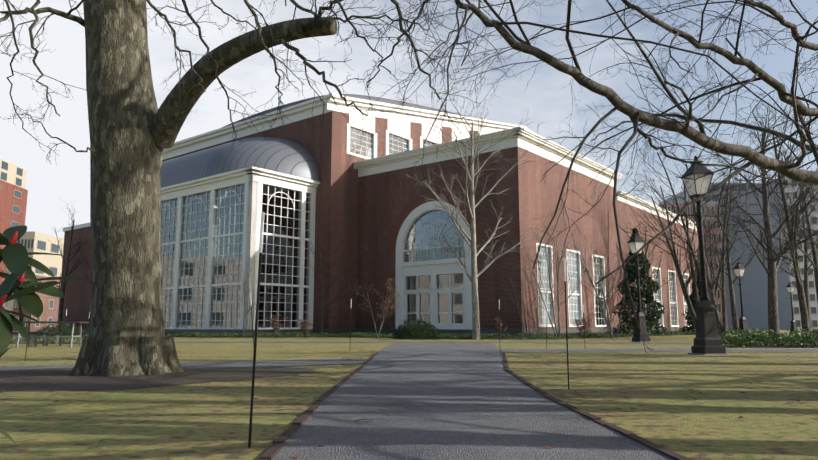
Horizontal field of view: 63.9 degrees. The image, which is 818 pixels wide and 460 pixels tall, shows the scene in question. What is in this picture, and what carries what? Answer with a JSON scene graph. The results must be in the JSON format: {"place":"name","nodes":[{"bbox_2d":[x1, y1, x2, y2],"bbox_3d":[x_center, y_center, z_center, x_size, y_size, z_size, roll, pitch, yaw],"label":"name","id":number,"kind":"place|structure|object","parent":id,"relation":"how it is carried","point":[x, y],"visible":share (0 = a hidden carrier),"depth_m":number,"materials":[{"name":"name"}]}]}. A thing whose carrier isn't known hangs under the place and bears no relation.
{"place":"outdoors","nodes":[
{"label":"outdoors","id":0,"kind":"place"},
{"bbox_2d":[0,329,817,459],"bbox_3d":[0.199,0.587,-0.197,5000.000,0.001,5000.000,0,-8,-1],"label":"ground","id":1,"kind":"structure","parent":0,"point":[173,423],"depth_m":5.49,"materials":[{"name":"green plant"}]},
{"bbox_2d":[0,180,27,309],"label":"tower","id":2,"kind":"structure","parent":1,"relation":"on","point":[13,201],"depth_m":182.56,"materials":[{"name":"brick"}]},
{"bbox_2d":[0,158,26,188],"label":"building","id":3,"kind":"structure","parent":2,"relation":"on","point":[11,173],"depth_m":184.36,"materials":[{"name":"beige"}]},
{"bbox_2d":[12,332,41,346],"bbox_3d":[-12.011,3.315,19.815,1.600,0.450,0.360,1,-8,-7],"label":"table","id":4,"kind":"object","parent":1,"relation":"on","point":[32,337],"visible":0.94,"depth_m":19.76,"materials":[{"name":"grey metal"}]},
{"bbox_2d":[25,314,30,359],"bbox_3d":[-6.867,1.811,11.855,0.066,1.101,0.017,0,-8,-1],"label":"snow stake","id":5,"kind":"object","parent":1,"relation":"on","point":[28,335],"visible":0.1,"depth_m":11.84,"materials":[{"name":"black"}]},
{"bbox_2d":[8,231,63,314],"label":"beige building","id":6,"kind":"structure","parent":1,"relation":"on","point":[32,241],"depth_m":117.39,"materials":[{"name":"beige"}]},
{"bbox_2d":[12,275,60,330],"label":"building","id":7,"kind":"structure","parent":1,"relation":"on","point":[50,308],"depth_m":93.42,"materials":[{"name":"red brick"}]},
{"bbox_2d":[0,225,81,443],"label":"rhododendron branch","id":8,"kind":"object","parent":1,"relation":"on","point":[15,259],"visible":1,"depth_m":1.48,"materials":[{"name":"green plant"}]},
{"bbox_2d":[0,239,26,325],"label":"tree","id":9,"kind":"object","parent":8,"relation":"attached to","point":[20,311],"visible":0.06,"depth_m":70.11,"materials":[{"name":"brown plant"}]},
{"bbox_2d":[10,335,83,343],"bbox_3d":[-19.836,3.999,24.006,21.126,0.368,1.728,0,-8,-2],"label":"hedge","id":10,"kind":"object","parent":1,"relation":"on","point":[14,341],"visible":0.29,"depth_m":23.94,"materials":[{"name":"green plant"}]},
{"bbox_2d":[16,321,87,347],"bbox_3d":[-10.858,3.162,19.860,1.900,0.773,0.810,1,-8,-7],"label":"picnic table","id":11,"kind":"object","parent":1,"relation":"on","point":[71,336],"visible":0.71,"depth_m":19.62,"materials":[{"name":"wood"}]},
{"bbox_2d":[33,323,85,338],"bbox_3d":[-18.569,5.379,35.087,3.130,0.908,2.054,0,-8,-1],"label":"boxwood shrub","id":12,"kind":"object","parent":1,"relation":"on","point":[58,329],"visible":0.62,"depth_m":34.83,"materials":[{"name":"green plant"}]},
{"bbox_2d":[42,332,86,345],"bbox_3d":[-11.223,3.569,21.533,1.600,0.450,0.360,1,-9,-10],"label":"bench","id":13,"kind":"object","parent":1,"relation":"on","point":[45,334],"visible":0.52,"depth_m":21.32,"materials":[{"name":"grey metal"}]},
{"bbox_2d":[49,201,86,331],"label":"tree","id":14,"kind":"object","parent":1,"relation":"on","point":[60,316],"visible":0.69,"depth_m":65.22,"materials":[{"name":"brown plant"}]},
{"bbox_2d":[52,332,86,345],"bbox_3d":[-10.588,3.510,21.133,1.600,0.450,0.360,1,-8,-7],"label":"bench","id":15,"kind":"object","parent":1,"relation":"on","point":[59,338],"visible":0.54,"depth_m":20.95,"materials":[{"name":"grey metal"}]},
{"bbox_2d":[0,366,319,390],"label":"mulch ring tree","id":16,"kind":"object","parent":1,"relation":"on","point":[51,379],"visible":0.71,"depth_m":7.68,"materials":[{"name":"brown soil"}]},
{"bbox_2d":[161,137,319,336],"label":"glass pavilion","id":17,"kind":"structure","parent":1,"relation":"on","point":[216,201],"depth_m":43.69,"materials":[{"name":"glass"}]},
{"bbox_2d":[236,267,255,332],"bbox_3d":[-9.748,4.311,39.513,1.405,4.337,1.838,0,-8,-1],"label":"sapling","id":18,"kind":"object","parent":1,"relation":"on","point":[244,299],"visible":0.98,"depth_m":39.40,"materials":[{"name":"brown plant"}]},
{"bbox_2d":[250,293,253,346],"bbox_3d":[-2.722,1.696,11.418,0.136,1.202,0.016,0,-8,-1],"label":"snow stake","id":19,"kind":"object","parent":1,"relation":"on","point":[252,319],"visible":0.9,"depth_m":11.44,"materials":[{"name":"black metal"}]},
{"bbox_2d":[248,212,264,447],"bbox_3d":[-0.800,0.508,3.441,0.046,1.220,0.016,0,-8,-1],"label":"snow stake","id":20,"kind":"object","parent":1,"relation":"on","point":[256,318],"visible":1,"depth_m":3.44,"materials":[{"name":"black metal"}]},
{"bbox_2d":[269,314,286,337],"bbox_3d":[-7.416,5.390,36.875,0.862,1.351,1.191,7,-11,-40],"label":"tan shrub","id":21,"kind":"object","parent":1,"relation":"on","point":[275,325],"visible":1,"depth_m":36.81,"materials":[{"name":"brown plant"}]},
{"bbox_2d":[70,331,507,338],"bbox_3d":[-11.033,6.466,40.709,35.059,0.379,7.284,-4,-9,26],"label":"hedge","id":22,"kind":"object","parent":1,"relation":"on","point":[260,335],"visible":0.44,"depth_m":37.85,"materials":[{"name":"green plant"}]},
{"bbox_2d":[297,319,312,337],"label":"tan shrub","id":23,"kind":"object","parent":1,"relation":"on","point":[304,326],"visible":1,"depth_m":37.08,"materials":[{"name":"brown plant"}]},
{"bbox_2d":[308,236,347,332],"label":"sapling","id":24,"kind":"object","parent":1,"relation":"on","point":[322,295],"visible":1,"depth_m":40.30,"materials":[{"name":"brown plant"}]},
{"bbox_2d":[0,0,697,376],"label":"plane tree","id":25,"kind":"object","parent":1,"relation":"on","point":[134,130],"visible":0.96,"depth_m":8.39,"materials":[{"name":"brown plant"}]},
{"bbox_2d":[355,277,401,337],"bbox_3d":[-1.756,4.253,36.252,2.702,3.417,1.896,0,-8,-1],"label":"beech shrub","id":26,"kind":"object","parent":1,"relation":"on","point":[384,309],"visible":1,"depth_m":35.89,"materials":[{"name":"brown plant"}]},
{"bbox_2d":[57,93,699,337],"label":"building","id":27,"kind":"structure","parent":1,"relation":"on","point":[374,228],"depth_m":44.50,"materials":[{"name":"brick"}]},
{"bbox_2d":[0,341,817,459],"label":"paths","id":28,"kind":"structure","parent":1,"relation":"on","point":[439,418],"depth_m":4.58,"materials":[{"name":"grey asphalt"}]},
{"bbox_2d":[257,352,691,459],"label":"path edging","id":29,"kind":"object","parent":28,"relation":"on","point":[271,452],"visible":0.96,"depth_m":4.09,"materials":[{"name":"brown"}]},
{"bbox_2d":[499,300,500,354],"bbox_3d":[1.971,2.116,14.264,0.018,1.200,0.016,0,-8,-1],"label":"snow stake","id":30,"kind":"object","parent":28,"relation":"on","point":[499,318],"visible":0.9,"depth_m":14.29,"materials":[{"name":"black"}]},
{"bbox_2d":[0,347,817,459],"bbox_3d":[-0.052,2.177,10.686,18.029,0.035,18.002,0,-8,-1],"label":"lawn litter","id":31,"kind":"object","parent":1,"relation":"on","point":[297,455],"visible":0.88,"depth_m":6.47,"materials":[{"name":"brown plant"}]},
{"bbox_2d":[392,318,441,339],"bbox_3d":[0.373,4.907,32.529,2.510,1.089,1.904,0,-8,-1],"label":"boxwood shrub","id":32,"kind":"object","parent":1,"relation":"on","point":[403,333],"visible":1,"depth_m":32.25,"materials":[{"name":"green plant"}]},
{"bbox_2d":[400,83,539,339],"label":"young tree","id":33,"kind":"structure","parent":1,"relation":"on","point":[475,303],"depth_m":32.79,"materials":[{"name":"grey plant"}]},
{"bbox_2d":[505,269,537,338],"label":"shrub","id":34,"kind":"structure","parent":1,"relation":"on","point":[522,302],"depth_m":32.97,"materials":[{"name":"brown plant"}]},
{"bbox_2d":[513,211,593,338],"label":"shrub","id":35,"kind":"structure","parent":1,"relation":"on","point":[556,331],"depth_m":33.83,"materials":[{"name":"plant"}]},
{"bbox_2d":[563,258,568,388],"bbox_3d":[1.576,0.929,6.566,0.018,1.300,0.016,0,-8,-1],"label":"snow stake","id":36,"kind":"object","parent":1,"relation":"on","point":[566,320],"visible":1,"depth_m":6.57,"materials":[{"name":"black metal"}]},
{"bbox_2d":[335,0,817,357],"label":"tree","id":37,"kind":"object","parent":1,"relation":"on","point":[791,171],"visible":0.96,"depth_m":7.91,"materials":[{"name":"brown plant"}]},
{"bbox_2d":[573,316,592,338],"bbox_3d":[8.873,4.993,33.725,0.990,1.217,0.790,0,-8,-1],"label":"tan shrub","id":38,"kind":"object","parent":1,"relation":"on","point":[583,324],"visible":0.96,"depth_m":33.69,"materials":[{"name":"brown plant"}]},
{"bbox_2d":[439,330,755,338],"bbox_3d":[20.215,7.994,51.005,5.546,0.374,51.336,-7,-11,41],"label":"ground cover","id":39,"kind":"object","parent":1,"relation":"on","point":[574,336],"visible":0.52,"depth_m":35.04,"materials":[{"name":"green plant"}]},
{"bbox_2d":[565,227,652,337],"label":"shrub","id":40,"kind":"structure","parent":1,"relation":"on","point":[588,273],"depth_m":35.54,"materials":[{"name":"brown plant"}]},
{"bbox_2d":[627,230,650,341],"bbox_3d":[9.342,2.267,26.717,0.880,4.540,0.620,3,-9,-18],"label":"lamp post","id":41,"kind":"object","parent":1,"relation":"on","point":[639,242],"visible":0.9,"depth_m":26.59,"materials":[{"name":"black metal"}]},
{"bbox_2d":[607,228,672,334],"bbox_3d":[12.598,2.880,36.152,3.395,6.083,3.414,0,-8,-1],"label":"evergreen tree","id":42,"kind":"object","parent":1,"relation":"on","point":[653,310],"visible":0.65,"depth_m":35.64,"materials":[{"name":"green plant"}]},
{"bbox_2d":[616,217,685,330],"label":"tree","id":43,"kind":"object","parent":1,"relation":"on","point":[651,262],"visible":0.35,"depth_m":51.31,"materials":[{"name":"brown plant"}]},
{"bbox_2d":[620,150,755,329],"bbox_3d":[16.374,0.689,38.132,8.055,11.178,5.632,0,-8,-1],"label":"tree","id":44,"kind":"object","parent":1,"relation":"on","point":[692,276],"visible":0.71,"depth_m":38.17,"materials":[{"name":"brown plant"}]},
{"bbox_2d":[658,204,727,328],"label":"building","id":45,"kind":"structure","parent":1,"relation":"on","point":[704,210],"depth_m":163.15,"materials":[{"name":"red"}]},
{"bbox_2d":[678,271,709,331],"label":"evergreen tree","id":46,"kind":"object","parent":1,"relation":"on","point":[688,316],"visible":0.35,"depth_m":51.97,"materials":[{"name":"green plant"}]},
{"bbox_2d":[626,115,764,339],"bbox_3d":[12.992,-0.235,29.998,6.053,10.623,6.797,0,-8,-1],"label":"tree","id":47,"kind":"object","parent":1,"relation":"on","point":[722,327],"visible":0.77,"depth_m":30.09,"materials":[{"name":"brown plant"}]},
{"bbox_2d":[680,155,729,354],"bbox_3d":[6.643,0.518,14.876,0.880,4.540,0.620,1,-9,-10],"label":"lamp post","id":48,"kind":"object","parent":1,"relation":"on","point":[707,339],"visible":0.81,"depth_m":14.71,"materials":[{"name":"black metal"}]},
{"bbox_2d":[691,178,764,330],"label":"tree","id":49,"kind":"object","parent":1,"relation":"on","point":[733,305],"visible":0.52,"depth_m":58.57,"materials":[{"name":"brown plant"}]},
{"bbox_2d":[733,261,747,334],"bbox_3d":[19.831,4.104,39.156,0.880,4.540,0.620,3,-9,-18],"label":"lamp post","id":50,"kind":"object","parent":1,"relation":"on","point":[739,272],"visible":0.94,"depth_m":39.15,"materials":[{"name":"black metal"}]},
{"bbox_2d":[716,100,817,334],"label":"tree","id":51,"kind":"object","parent":1,"relation":"on","point":[773,315],"visible":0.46,"depth_m":46.16,"materials":[{"name":"brown plant"}]},
{"bbox_2d":[719,328,817,347],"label":"hedge","id":52,"kind":"object","parent":1,"relation":"on","point":[779,340],"visible":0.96,"depth_m":19.70,"materials":[{"name":"green plant"}]},
{"bbox_2d":[746,89,817,335],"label":"tree","id":53,"kind":"object","parent":1,"relation":"on","point":[792,243],"visible":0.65,"depth_m":36.95,"materials":[{"name":"brown plant"}]},
{"bbox_2d":[753,186,817,331],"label":"tree","id":54,"kind":"object","parent":1,"relation":"on","point":[805,281],"visible":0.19,"depth_m":71.00,"materials":[{"name":"brown plant"}]},
{"bbox_2d":[757,143,817,301],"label":"tree","id":55,"kind":"object","parent":1,"relation":"on","point":[814,248],"visible":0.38,"depth_m":56.42,"materials":[{"name":"brown plant"}]},
{"bbox_2d":[786,282,797,333],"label":"lamp post","id":56,"kind":"object","parent":1,"relation":"on","point":[790,287],"visible":0.92,"depth_m":57.25,"materials":[{"name":"black metal"}]},
{"bbox_2d":[789,179,817,269],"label":"tree","id":57,"kind":"object","parent":1,"relation":"on","point":[810,240],"visible":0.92,"depth_m":31.68,"materials":[{"name":"brown plant"}]},
{"bbox_2d":[791,51,817,80],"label":"tree limbs","id":58,"kind":"object","parent":1,"relation":"on","point":[809,68],"visible":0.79,"depth_m":10.32,"materials":[{"name":"grey plant"}]},
{"bbox_2d":[0,0,817,238],"label":"sky","id":59,"kind":"structure","parent":0,"point":[67,178],"materials":[{"name":"white"}]},
{"bbox_2d":[491,316,507,335],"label":"shrub","id":60,"kind":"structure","parent":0,"point":[496,323],"depth_m":35.60,"materials":[{"name":"plant"}]},
{"bbox_2d":[659,183,760,204],"bbox_3d":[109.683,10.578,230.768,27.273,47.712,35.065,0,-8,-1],"label":"roof","id":61,"kind":"structure","parent":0,"point":[713,201],"depth_m":216.69,"materials":[{"name":"grey"}]},
{"bbox_2d":[720,177,817,329],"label":"building","id":62,"kind":"structure","parent":0,"point":[754,279],"depth_m":135.80,"materials":[{"name":"grey"}]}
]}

